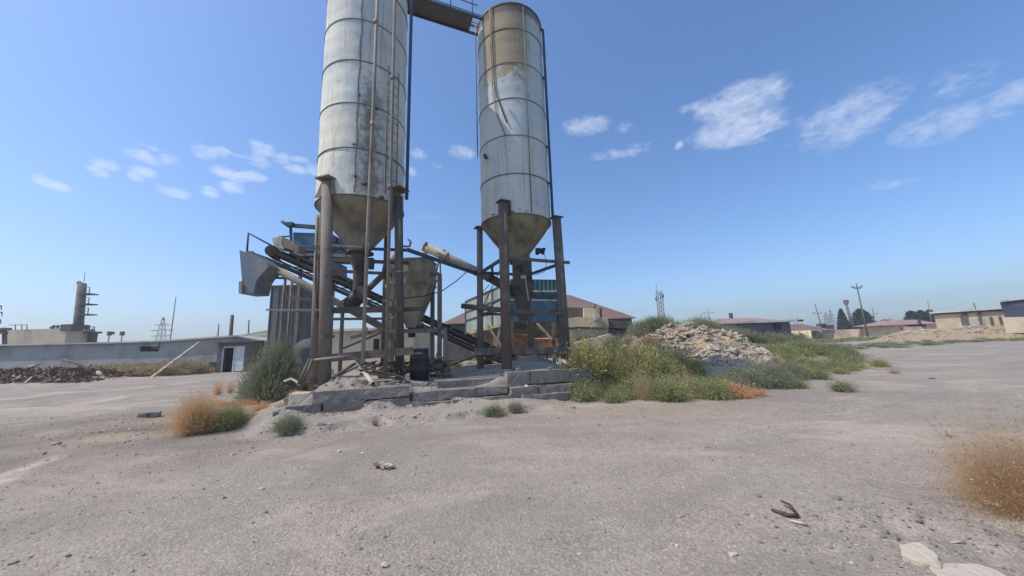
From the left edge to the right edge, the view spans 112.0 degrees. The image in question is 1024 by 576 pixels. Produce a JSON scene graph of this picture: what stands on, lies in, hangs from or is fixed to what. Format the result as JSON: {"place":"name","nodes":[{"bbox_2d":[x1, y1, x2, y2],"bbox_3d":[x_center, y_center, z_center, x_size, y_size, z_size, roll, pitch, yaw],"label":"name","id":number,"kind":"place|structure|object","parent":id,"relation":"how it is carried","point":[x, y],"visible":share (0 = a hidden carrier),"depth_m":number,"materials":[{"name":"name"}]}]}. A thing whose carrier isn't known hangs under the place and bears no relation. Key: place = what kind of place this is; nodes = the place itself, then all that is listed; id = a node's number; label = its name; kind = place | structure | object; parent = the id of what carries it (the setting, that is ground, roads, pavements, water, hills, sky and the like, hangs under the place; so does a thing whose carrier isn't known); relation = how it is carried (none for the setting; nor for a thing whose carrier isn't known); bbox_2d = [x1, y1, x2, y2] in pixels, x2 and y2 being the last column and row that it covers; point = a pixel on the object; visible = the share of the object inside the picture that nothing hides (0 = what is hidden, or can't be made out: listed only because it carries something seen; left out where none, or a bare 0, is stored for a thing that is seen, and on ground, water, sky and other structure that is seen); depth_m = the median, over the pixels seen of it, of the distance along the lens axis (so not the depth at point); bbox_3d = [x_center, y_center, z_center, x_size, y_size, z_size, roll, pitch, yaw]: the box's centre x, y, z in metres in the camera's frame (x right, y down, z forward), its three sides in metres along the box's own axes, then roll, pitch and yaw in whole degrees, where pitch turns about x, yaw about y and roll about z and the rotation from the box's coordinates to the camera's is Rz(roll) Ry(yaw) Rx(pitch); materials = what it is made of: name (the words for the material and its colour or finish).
{"place":"outdoors","nodes":[
{"label":"outdoors","id":0,"kind":"place"},
{"bbox_2d":[241,330,267,337],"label":"back shed","id":1,"kind":"structure","parent":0,"point":[263,333],"depth_m":39.81,"materials":[{"name":"metal"}]},
{"bbox_2d":[331,327,429,369],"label":"white house","id":2,"kind":"structure","parent":0,"point":[420,340],"depth_m":25.71,"materials":[{"name":"paint"}]},
{"bbox_2d":[373,339,378,349],"bbox_3d":[-10.083,4.185,25.683,0.400,0.800,0.080,-2,-9,0],"label":"window","id":3,"kind":"structure","parent":2,"relation":"in","point":[376,341],"depth_m":25.64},
{"bbox_2d":[429,349,453,377],"bbox_3d":[-2.363,2.387,10.886,0.993,0.925,1.659,0,-9,-14],"label":"scrap heap","id":4,"kind":"object","parent":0,"point":[438,362],"visible":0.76,"depth_m":10.56,"materials":[{"name":"metal"}]},
{"bbox_2d":[0,324,1023,575],"bbox_3d":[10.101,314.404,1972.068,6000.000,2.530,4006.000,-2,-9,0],"label":"ground","id":5,"kind":"structure","parent":0,"point":[452,502],"depth_m":4.12,"materials":[{"name":"gravel"}]},
{"bbox_2d":[0,305,11,343],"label":"pipe rack","id":6,"kind":"object","parent":5,"relation":"on","point":[3,332],"visible":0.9,"depth_m":39.89,"materials":[{"name":"metal"}]},
{"bbox_2d":[0,367,74,383],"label":"scrap heap","id":7,"kind":"object","parent":5,"relation":"on","point":[24,377],"visible":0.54,"depth_m":21.75,"materials":[{"name":"stone"}]},
{"bbox_2d":[7,324,93,343],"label":"low building","id":8,"kind":"structure","parent":5,"relation":"on","point":[68,333],"depth_m":43.45,"materials":[{"name":"concrete"}]},
{"bbox_2d":[0,366,143,383],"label":"scrap heap","id":9,"kind":"object","parent":5,"relation":"on","point":[80,372],"visible":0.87,"depth_m":22.26,"materials":[{"name":"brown wood"}]},
{"bbox_2d":[62,359,97,375],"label":"scrap branch","id":10,"kind":"object","parent":9,"relation":"on","point":[77,364],"visible":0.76,"depth_m":23.07,"materials":[{"name":"brown wood"}]},
{"bbox_2d":[73,274,101,341],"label":"process tower","id":11,"kind":"structure","parent":5,"relation":"on","point":[81,304],"depth_m":46.13,"materials":[{"name":"metal"}]},
{"bbox_2d":[0,335,266,372],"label":"long shed","id":12,"kind":"structure","parent":5,"relation":"on","point":[229,353],"depth_m":29.31,"materials":[{"name":"white paint"}]},
{"bbox_2d":[225,346,236,371],"bbox_3d":[-23.151,5.873,28.600,0.991,2.071,0.050,-2,-9,0],"label":"dark doorway","id":13,"kind":"structure","parent":12,"relation":"in","point":[229,356],"depth_m":28.56,"materials":[{"name":"black"}]},
{"bbox_2d":[137,411,161,417],"bbox_3d":[-9.226,3.227,8.796,0.474,0.131,0.148,1,-9,-16],"label":"hollow block","id":14,"kind":"object","parent":5,"relation":"on","point":[149,414],"depth_m":8.76,"materials":[{"name":"concrete"}]},
{"bbox_2d":[89,359,213,375],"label":"dry grass","id":15,"kind":"structure","parent":5,"relation":"on","point":[176,369],"depth_m":26.11,"materials":[{"name":"plant"}]},
{"bbox_2d":[151,317,170,340],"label":"power pylon","id":16,"kind":"object","parent":5,"relation":"on","point":[162,325],"visible":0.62,"depth_m":229.49,"materials":[{"name":"metal"}]},
{"bbox_2d":[149,342,199,377],"bbox_3d":[-25.588,5.390,26.408,0.170,2.570,5.124,1,-9,-15],"label":"leaning plank","id":17,"kind":"object","parent":5,"relation":"on","point":[173,361],"visible":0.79,"depth_m":26.01,"materials":[{"name":"wood"}]},
{"bbox_2d":[0,401,362,460],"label":"rubble","id":18,"kind":"object","parent":5,"relation":"on","point":[101,432],"visible":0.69,"depth_m":7.24,"materials":[{"name":"stone"}]},
{"bbox_2d":[152,385,229,438],"bbox_3d":[-6.327,2.397,6.958,1.338,1.037,1.216,-2,-9,0],"label":"dry bush","id":19,"kind":"object","parent":5,"relation":"on","point":[191,419],"visible":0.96,"depth_m":6.83,"materials":[{"name":"plant"}]},
{"bbox_2d":[212,376,226,394],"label":"dry bush","id":20,"kind":"object","parent":5,"relation":"on","point":[218,390],"visible":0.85,"depth_m":12.57,"materials":[{"name":"plant"}]},
{"bbox_2d":[220,380,236,393],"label":"dry bush","id":21,"kind":"object","parent":5,"relation":"on","point":[230,390],"visible":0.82,"depth_m":13.48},
{"bbox_2d":[229,315,233,334],"bbox_3d":[-27.475,5.234,33.741,0.395,5.232,0.370,-6,-10,22],"label":"chimney pipe","id":22,"kind":"object","parent":5,"relation":"on","point":[231,324],"visible":0.35,"depth_m":33.90,"materials":[{"name":"metal"}]},
{"bbox_2d":[206,397,259,432],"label":"dry bush","id":23,"kind":"object","parent":5,"relation":"on","point":[236,417],"visible":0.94,"depth_m":7.11,"materials":[{"name":"green plant"}]},
{"bbox_2d":[169,388,300,412],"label":"dry grass","id":24,"kind":"structure","parent":5,"relation":"on","point":[260,406],"depth_m":10.09,"materials":[{"name":"plant"}]},
{"bbox_2d":[225,325,304,404],"bbox_3d":[-7.901,2.389,11.426,2.149,2.698,2.138,-9,-12,39],"label":"tall bush","id":25,"kind":"object","parent":5,"relation":"on","point":[273,370],"visible":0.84,"depth_m":11.21,"materials":[{"name":"green plant"}]},
{"bbox_2d":[262,411,308,434],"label":"green bush","id":26,"kind":"object","parent":5,"relation":"on","point":[290,424],"visible":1,"depth_m":6.61,"materials":[{"name":"green plant"}]},
{"bbox_2d":[266,285,311,370],"bbox_3d":[-11.041,2.342,17.632,1.846,4.824,1.550,-2,-9,0],"label":"sheet metal tank","id":27,"kind":"object","parent":5,"relation":"on","point":[274,318],"visible":0.39,"depth_m":17.10,"materials":[{"name":"metal"}]},
{"bbox_2d":[290,338,310,365],"bbox_3d":[-7.202,2.211,12.039,1.048,1.035,0.320,-2,-9,0],"label":"duct elbow","id":28,"kind":"object","parent":5,"relation":"on","point":[301,345],"visible":0.7,"depth_m":11.93,"materials":[{"name":"metal"}]},
{"bbox_2d":[288,391,312,403],"bbox_3d":[-5.024,2.714,8.272,0.504,0.446,0.406,1,-10,-20],"label":"concrete footing","id":29,"kind":"object","parent":5,"relation":"on","point":[298,397],"visible":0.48,"depth_m":8.11,"materials":[{"name":"concrete"}]},
{"bbox_2d":[279,220,350,344],"bbox_3d":[-8.258,0.523,14.287,3.240,7.186,1.500,-2,-9,0],"label":"platform","id":30,"kind":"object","parent":5,"relation":"on","point":[298,238],"visible":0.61,"depth_m":14.12,"materials":[{"name":"blue paint"}]},
{"bbox_2d":[297,364,337,390],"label":"scrub","id":31,"kind":"object","parent":5,"relation":"on","point":[305,387],"visible":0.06,"depth_m":13.01,"materials":[{"name":"green plant"}]},
{"bbox_2d":[327,365,358,381],"bbox_3d":[-4.339,2.202,8.886,0.728,0.392,0.050,1,-9,-16],"label":"scrap plank","id":32,"kind":"object","parent":5,"relation":"on","point":[349,370],"visible":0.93,"depth_m":8.89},
{"bbox_2d":[332,363,355,377],"bbox_3d":[-4.366,2.145,8.997,0.120,0.359,0.573,-10,-12,42],"label":"scrap plank","id":33,"kind":"object","parent":5,"relation":"on","point":[344,370],"visible":1,"depth_m":8.96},
{"bbox_2d":[285,384,409,412],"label":"block wall","id":34,"kind":"structure","parent":5,"relation":"on","point":[344,400],"depth_m":7.94,"materials":[{"name":"concrete"}]},
{"bbox_2d":[363,371,374,385],"bbox_3d":[-3.541,2.228,8.549,0.110,0.348,0.644,6,-12,-41],"label":"loose pipe","id":35,"kind":"object","parent":34,"relation":"on","point":[369,379],"visible":0.89,"depth_m":8.44,"materials":[{"name":"plastic"}]},
{"bbox_2d":[266,0,477,390],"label":"cement silo","id":36,"kind":"object","parent":5,"relation":"on","point":[361,190],"visible":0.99,"depth_m":10.44,"materials":[{"name":"paint"}]},
{"bbox_2d":[348,355,375,367],"bbox_3d":[-3.837,1.873,8.835,0.702,0.340,0.070,-2,-9,0],"label":"scrap plank","id":37,"kind":"object","parent":36,"relation":"on","point":[366,363],"visible":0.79,"depth_m":8.81,"materials":[{"name":"wood"}]},
{"bbox_2d":[342,331,383,349],"bbox_3d":[-4.813,1.687,11.198,1.283,0.572,0.050,0,-9,-9],"label":"steel cross brace","id":38,"kind":"object","parent":36,"relation":"attached to","point":[357,342],"visible":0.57,"depth_m":11.16,"materials":[{"name":"metal"}]},
{"bbox_2d":[350,327,384,338],"bbox_3d":[-4.515,1.417,10.936,1.189,0.382,0.060,-2,-9,0],"label":"brace","id":39,"kind":"object","parent":36,"relation":"attached to","point":[368,333],"visible":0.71,"depth_m":10.91,"materials":[{"name":"metal"}]},
{"bbox_2d":[407,0,482,35],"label":"walkway","id":40,"kind":"structure","parent":36,"relation":"on","point":[440,13],"depth_m":13.40,"materials":[{"name":"metal"}]},
{"bbox_2d":[219,402,545,448],"bbox_3d":[-2.236,2.763,7.227,6.210,0.226,0.957,1,-10,-20],"label":"rubble","id":41,"kind":"object","parent":5,"relation":"on","point":[414,415],"visible":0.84,"depth_m":7.17,"materials":[{"name":"stone"}]},
{"bbox_2d":[356,359,410,374],"bbox_3d":[-3.678,2.333,10.196,1.658,0.468,1.719,-2,-9,0],"label":"scrap heap","id":42,"kind":"object","parent":5,"relation":"on","point":[393,368],"visible":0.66,"depth_m":9.99,"materials":[{"name":"metal"}]},
{"bbox_2d":[373,461,395,469],"bbox_3d":[-1.717,2.379,4.614,0.383,0.126,0.169,-5,-10,21],"label":"crumpled debris","id":43,"kind":"object","parent":5,"relation":"on","point":[385,466],"visible":0.94,"depth_m":4.57,"materials":[{"name":"white paper"}]},
{"bbox_2d":[365,367,404,377],"bbox_3d":[-3.380,2.232,9.130,1.069,0.343,0.100,-1,-9,-5],"label":"scrap plank","id":44,"kind":"object","parent":5,"relation":"on","point":[383,372],"visible":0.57,"depth_m":9.09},
{"bbox_2d":[368,372,409,382],"bbox_3d":[-3.203,2.329,9.012,1.058,0.334,0.050,-1,-9,-5],"label":"scrap plank","id":45,"kind":"object","parent":5,"relation":"on","point":[389,377],"visible":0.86,"depth_m":8.99,"materials":[{"name":"wood"}]},
{"bbox_2d":[265,245,520,371],"bbox_3d":[-4.312,1.267,14.020,9.841,5.382,1.147,1,-10,-18],"label":"belt conveyor","id":46,"kind":"object","parent":5,"relation":"on","point":[277,254],"visible":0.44,"depth_m":13.18,"materials":[{"name":"metal"}]},
{"bbox_2d":[272,236,306,255],"bbox_3d":[-8.099,-1.514,12.636,0.976,0.612,0.600,-2,-9,0],"label":"feed box","id":47,"kind":"object","parent":46,"relation":"on","point":[284,244],"visible":1,"depth_m":12.36,"materials":[{"name":"metal"}]},
{"bbox_2d":[387,246,441,375],"bbox_3d":[-3.627,0.874,12.922,2.167,4.969,1.300,-2,-9,0],"label":"weigh hopper","id":48,"kind":"object","parent":5,"relation":"on","point":[421,278],"visible":0.62,"depth_m":12.58,"materials":[{"name":"metal"}]},
{"bbox_2d":[239,232,380,328],"bbox_3d":[-6.882,-0.179,12.165,4.912,3.628,0.901,0,-9,-9],"label":"chute","id":49,"kind":"object","parent":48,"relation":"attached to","point":[260,274],"visible":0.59,"depth_m":11.78,"materials":[{"name":"metal"}]},
{"bbox_2d":[389,242,512,300],"bbox_3d":[-2.239,-0.635,13.035,4.730,2.458,1.290,1,-9,-16],"label":"screw conveyor","id":50,"kind":"object","parent":48,"relation":"attached to","point":[443,254],"visible":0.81,"depth_m":13.29,"materials":[{"name":"metal"}]},
{"bbox_2d":[272,393,564,415],"bbox_3d":[-1.495,2.844,8.522,7.557,0.408,0.450,2,-10,-20],"label":"rubble","id":51,"kind":"object","parent":5,"relation":"on","point":[274,413],"visible":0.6,"depth_m":7.96,"materials":[{"name":"stone"}]},
{"bbox_2d":[410,348,428,380],"bbox_3d":[-2.732,2.250,10.187,0.570,0.920,0.570,-2,-9,0],"label":"steel drum","id":52,"kind":"object","parent":5,"relation":"on","point":[419,367],"visible":0.87,"depth_m":9.97,"materials":[{"name":"metal"}]},
{"bbox_2d":[304,365,563,399],"bbox_3d":[-1.731,2.581,10.181,7.320,0.601,2.230,1,-10,-20],"label":"rubble","id":53,"kind":"object","parent":5,"relation":"on","point":[379,383],"visible":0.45,"depth_m":8.96,"materials":[{"name":"stone"}]},
{"bbox_2d":[442,328,451,378],"bbox_3d":[-2.026,2.060,10.720,0.340,1.658,0.340,-2,-9,0],"label":"steel post","id":54,"kind":"object","parent":5,"relation":"on","point":[445,351],"visible":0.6,"depth_m":10.66,"materials":[{"name":"metal"}]},
{"bbox_2d":[405,356,494,369],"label":"scrub","id":55,"kind":"object","parent":5,"relation":"on","point":[488,360],"visible":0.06,"depth_m":14.94,"materials":[{"name":"green plant"}]},
{"bbox_2d":[411,384,517,406],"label":"block wall","id":56,"kind":"structure","parent":5,"relation":"on","point":[436,396],"depth_m":8.73,"materials":[{"name":"concrete"}]},
{"bbox_2d":[434,375,499,387],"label":"concrete slab","id":57,"kind":"structure","parent":5,"relation":"on","point":[459,382],"depth_m":9.27,"materials":[{"name":"concrete"}]},
{"bbox_2d":[476,401,509,418],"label":"green bush","id":58,"kind":"object","parent":5,"relation":"on","point":[495,411],"visible":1,"depth_m":7.66,"materials":[{"name":"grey plant"}]},
{"bbox_2d":[465,279,560,362],"bbox_3d":[0.221,1.704,17.722,5.516,4.213,2.860,-2,-9,0],"label":"corrugated bin","id":59,"kind":"object","parent":5,"relation":"on","point":[545,330],"visible":0.51,"depth_m":17.23,"materials":[{"name":"metal"}]},
{"bbox_2d":[505,398,527,412],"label":"green bush","id":60,"kind":"object","parent":5,"relation":"on","point":[514,406],"visible":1,"depth_m":7.93,"materials":[{"name":"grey plant"}]},
{"bbox_2d":[461,1,572,372],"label":"cement silo","id":61,"kind":"object","parent":5,"relation":"on","point":[516,219],"visible":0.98,"depth_m":12.42,"materials":[{"name":"white metal"}]},
{"bbox_2d":[504,367,592,400],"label":"block wall","id":62,"kind":"structure","parent":5,"relation":"on","point":[516,382],"depth_m":9.47,"materials":[{"name":"concrete"}]},
{"bbox_2d":[567,304,632,350],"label":"ruined wall","id":63,"kind":"structure","parent":5,"relation":"on","point":[578,317],"depth_m":23.00,"materials":[{"name":"concrete"}]},
{"bbox_2d":[552,322,698,384],"bbox_3d":[3.592,2.298,11.641,5.574,2.247,3.694,3,-10,-26],"label":"scrub","id":64,"kind":"object","parent":5,"relation":"on","point":[607,363],"visible":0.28,"depth_m":10.71,"materials":[{"name":"green plant"}]},
{"bbox_2d":[603,332,662,352],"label":"scrub","id":65,"kind":"object","parent":5,"relation":"on","point":[647,339],"visible":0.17,"depth_m":17.91,"materials":[{"name":"plant"}]},
{"bbox_2d":[591,355,700,400],"bbox_3d":[3.938,2.541,10.027,3.269,1.220,2.340,2,-10,-22],"label":"scrub","id":66,"kind":"object","parent":5,"relation":"on","point":[643,394],"visible":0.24,"depth_m":9.35,"materials":[{"name":"green leaf"},{"name":"olive leaf"}]},
{"bbox_2d":[565,367,742,403],"bbox_3d":[3.797,2.636,9.714,5.092,0.954,2.945,-2,-9,0],"label":"scrub","id":67,"kind":"object","parent":5,"relation":"on","point":[619,392],"visible":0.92,"depth_m":9.20,"materials":[{"name":"green plant"}]},
{"bbox_2d":[592,337,716,379],"bbox_3d":[5.195,2.832,14.369,5.753,1.954,4.682,-2,-9,0],"label":"scrub","id":68,"kind":"object","parent":5,"relation":"on","point":[695,367],"visible":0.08,"depth_m":13.51,"materials":[{"name":"green plant"}]},
{"bbox_2d":[599,313,834,345],"bbox_3d":[13.199,3.008,21.904,16.102,3.016,4.382,-1,-9,-7],"label":"scrub","id":69,"kind":"object","parent":5,"relation":"on","point":[752,337],"visible":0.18,"depth_m":21.02,"materials":[{"name":"green plant"}]},
{"bbox_2d":[633,321,810,366],"bbox_3d":[10.671,2.806,17.911,8.209,2.370,4.252,-2,-9,0],"label":"rubble","id":70,"kind":"object","parent":5,"relation":"on","point":[753,352],"visible":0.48,"depth_m":17.51,"materials":[{"name":"stone"}]},
{"bbox_2d":[622,312,678,337],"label":"scrub","id":71,"kind":"object","parent":70,"relation":"on","point":[638,330],"visible":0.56,"depth_m":20.01,"materials":[{"name":"green plant"}]},
{"bbox_2d":[723,347,737,355],"bbox_3d":[10.751,3.130,16.999,0.613,0.469,0.927,-9,-11,37],"label":"concrete chunk","id":72,"kind":"object","parent":70,"relation":"on","point":[733,351],"visible":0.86,"depth_m":16.66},
{"bbox_2d":[722,379,763,400],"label":"bush","id":73,"kind":"object","parent":5,"relation":"on","point":[743,392],"visible":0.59,"depth_m":9.09,"materials":[{"name":"plant"}]},
{"bbox_2d":[711,313,802,336],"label":"dark barn","id":74,"kind":"structure","parent":5,"relation":"on","point":[771,326],"depth_m":61.44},
{"bbox_2d":[701,357,814,391],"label":"scrub","id":75,"kind":"object","parent":5,"relation":"on","point":[777,377],"visible":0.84,"depth_m":11.27,"materials":[{"name":"green plant"}]},
{"bbox_2d":[748,387,770,397],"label":"bush","id":76,"kind":"object","parent":5,"relation":"on","point":[762,393],"visible":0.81,"depth_m":9.35,"materials":[{"name":"plant"}]},
{"bbox_2d":[729,355,790,370],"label":"scrub","id":77,"kind":"object","parent":5,"relation":"on","point":[768,367],"visible":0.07,"depth_m":13.55,"materials":[{"name":"plant"}]},
{"bbox_2d":[771,500,798,516],"bbox_3d":[2.504,1.999,3.133,0.212,0.076,0.194,4,-11,-31],"label":"forked stick","id":78,"kind":"object","parent":5,"relation":"on","point":[795,514],"visible":1,"depth_m":3.08,"materials":[{"name":"wood"}]},
{"bbox_2d":[784,376,816,388],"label":"bush","id":79,"kind":"object","parent":5,"relation":"on","point":[798,383],"visible":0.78,"depth_m":10.45,"materials":[{"name":"green plant"}]},
{"bbox_2d":[753,337,873,375],"bbox_3d":[14.667,3.098,16.796,5.347,1.613,9.153,-6,-10,25],"label":"scrub","id":80,"kind":"object","parent":5,"relation":"on","point":[844,359],"visible":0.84,"depth_m":16.73,"materials":[{"name":"green plant"}]},
{"bbox_2d":[801,367,836,379],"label":"bush","id":81,"kind":"object","parent":5,"relation":"on","point":[823,374],"visible":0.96,"depth_m":12.36,"materials":[{"name":"green plant"}]},
{"bbox_2d":[837,308,852,329],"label":"cypress tree","id":82,"kind":"object","parent":5,"relation":"on","point":[843,323],"visible":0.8,"depth_m":98.69,"materials":[{"name":"green plant"}]},
{"bbox_2d":[825,377,864,392],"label":"bush","id":83,"kind":"object","parent":5,"relation":"on","point":[843,387],"visible":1,"depth_m":9.57,"materials":[{"name":"green plant"}]},
{"bbox_2d":[811,335,882,342],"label":"scrub","id":84,"kind":"object","parent":5,"relation":"on","point":[849,338],"visible":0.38,"depth_m":62.39,"materials":[{"name":"green plant"}]},
{"bbox_2d":[690,483,1023,575],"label":"rubble","id":85,"kind":"object","parent":5,"relation":"on","point":[897,537],"visible":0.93,"depth_m":2.83,"materials":[{"name":"stone"}]},
{"bbox_2d":[851,283,868,337],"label":"power pole","id":86,"kind":"object","parent":5,"relation":"on","point":[857,288],"visible":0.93,"depth_m":73.82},
{"bbox_2d":[849,308,874,328],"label":"pine tree","id":87,"kind":"object","parent":5,"relation":"on","point":[857,315],"visible":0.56,"depth_m":100.77,"materials":[{"name":"green plant"}]},
{"bbox_2d":[811,326,921,338],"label":"adobe wall","id":88,"kind":"structure","parent":5,"relation":"on","point":[833,334],"depth_m":83.68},
{"bbox_2d":[861,356,894,367],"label":"bush","id":89,"kind":"object","parent":5,"relation":"on","point":[880,363],"visible":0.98,"depth_m":15.62,"materials":[{"name":"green plant"}]},
{"bbox_2d":[883,367,904,373],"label":"dry bush","id":90,"kind":"object","parent":5,"relation":"on","point":[893,371],"visible":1,"depth_m":13.22,"materials":[{"name":"plant"}]},
{"bbox_2d":[823,336,998,349],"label":"scrub","id":91,"kind":"object","parent":5,"relation":"on","point":[887,344],"visible":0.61,"depth_m":38.06,"materials":[{"name":"green plant"}]},
{"bbox_2d":[902,310,919,319],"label":"pine tree","id":92,"kind":"object","parent":5,"relation":"on","point":[910,314],"visible":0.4,"depth_m":93.96,"materials":[{"name":"green plant"}]},
{"bbox_2d":[899,542,941,568],"bbox_3d":[2.885,1.899,2.447,0.186,0.087,0.286,-10,-12,41],"label":"concrete slab","id":93,"kind":"object","parent":5,"relation":"on","point":[920,554],"depth_m":2.41,"materials":[{"name":"concrete"}]},
{"bbox_2d":[915,310,930,321],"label":"pine tree","id":94,"kind":"object","parent":5,"relation":"on","point":[921,314],"visible":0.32,"depth_m":95.68,"materials":[{"name":"green plant"}]},
{"bbox_2d":[877,395,1023,535],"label":"dry bush","id":95,"kind":"object","parent":5,"relation":"on","point":[998,481],"visible":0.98,"depth_m":3.11,"materials":[{"name":"brown plant"}]},
{"bbox_2d":[878,326,1023,340],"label":"rubble","id":96,"kind":"object","parent":5,"relation":"on","point":[924,331],"visible":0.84,"depth_m":46.64,"materials":[{"name":"stone"}]},
{"bbox_2d":[929,307,1004,328],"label":"tan shed","id":97,"kind":"structure","parent":5,"relation":"on","point":[988,317],"depth_m":50.88,"materials":[{"name":"metal"}]},
{"bbox_2d":[929,563,1005,575],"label":"concrete slab","id":98,"kind":"object","parent":5,"relation":"on","point":[961,569],"depth_m":2.28,"materials":[{"name":"concrete"}]},
{"bbox_2d":[977,336,1023,340],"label":"scrub","id":99,"kind":"object","parent":5,"relation":"on","point":[1018,338],"visible":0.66,"depth_m":41.11,"materials":[{"name":"green plant"}]},
{"bbox_2d":[1000,298,1023,332],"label":"dark shed","id":100,"kind":"structure","parent":5,"relation":"on","point":[1013,312],"depth_m":44.98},
{"bbox_2d":[0,0,1023,345],"label":"sky","id":101,"kind":"structure","parent":0,"point":[762,159],"materials":[{"name":"blue"}]},
{"bbox_2d":[444,295,635,359],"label":"red roofed building","id":102,"kind":"structure","parent":0,"point":[455,351],"depth_m":36.29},
{"bbox_2d":[655,286,664,317],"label":"radio tower","id":103,"kind":"structure","parent":0,"point":[661,295],"depth_m":130.44,"materials":[{"name":"metal"}]},
{"bbox_2d":[790,323,834,338],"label":"cream house","id":104,"kind":"structure","parent":0,"point":[801,328],"depth_m":84.72,"materials":[{"name":"paint"}]},
{"bbox_2d":[843,300,852,324],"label":"water tower","id":105,"kind":"structure","parent":0,"point":[845,302],"depth_m":124.47,"materials":[{"name":"metal"}]},
{"bbox_2d":[854,319,936,337],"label":"house","id":106,"kind":"structure","parent":0,"point":[883,328],"depth_m":74.89,"materials":[{"name":"metal"}]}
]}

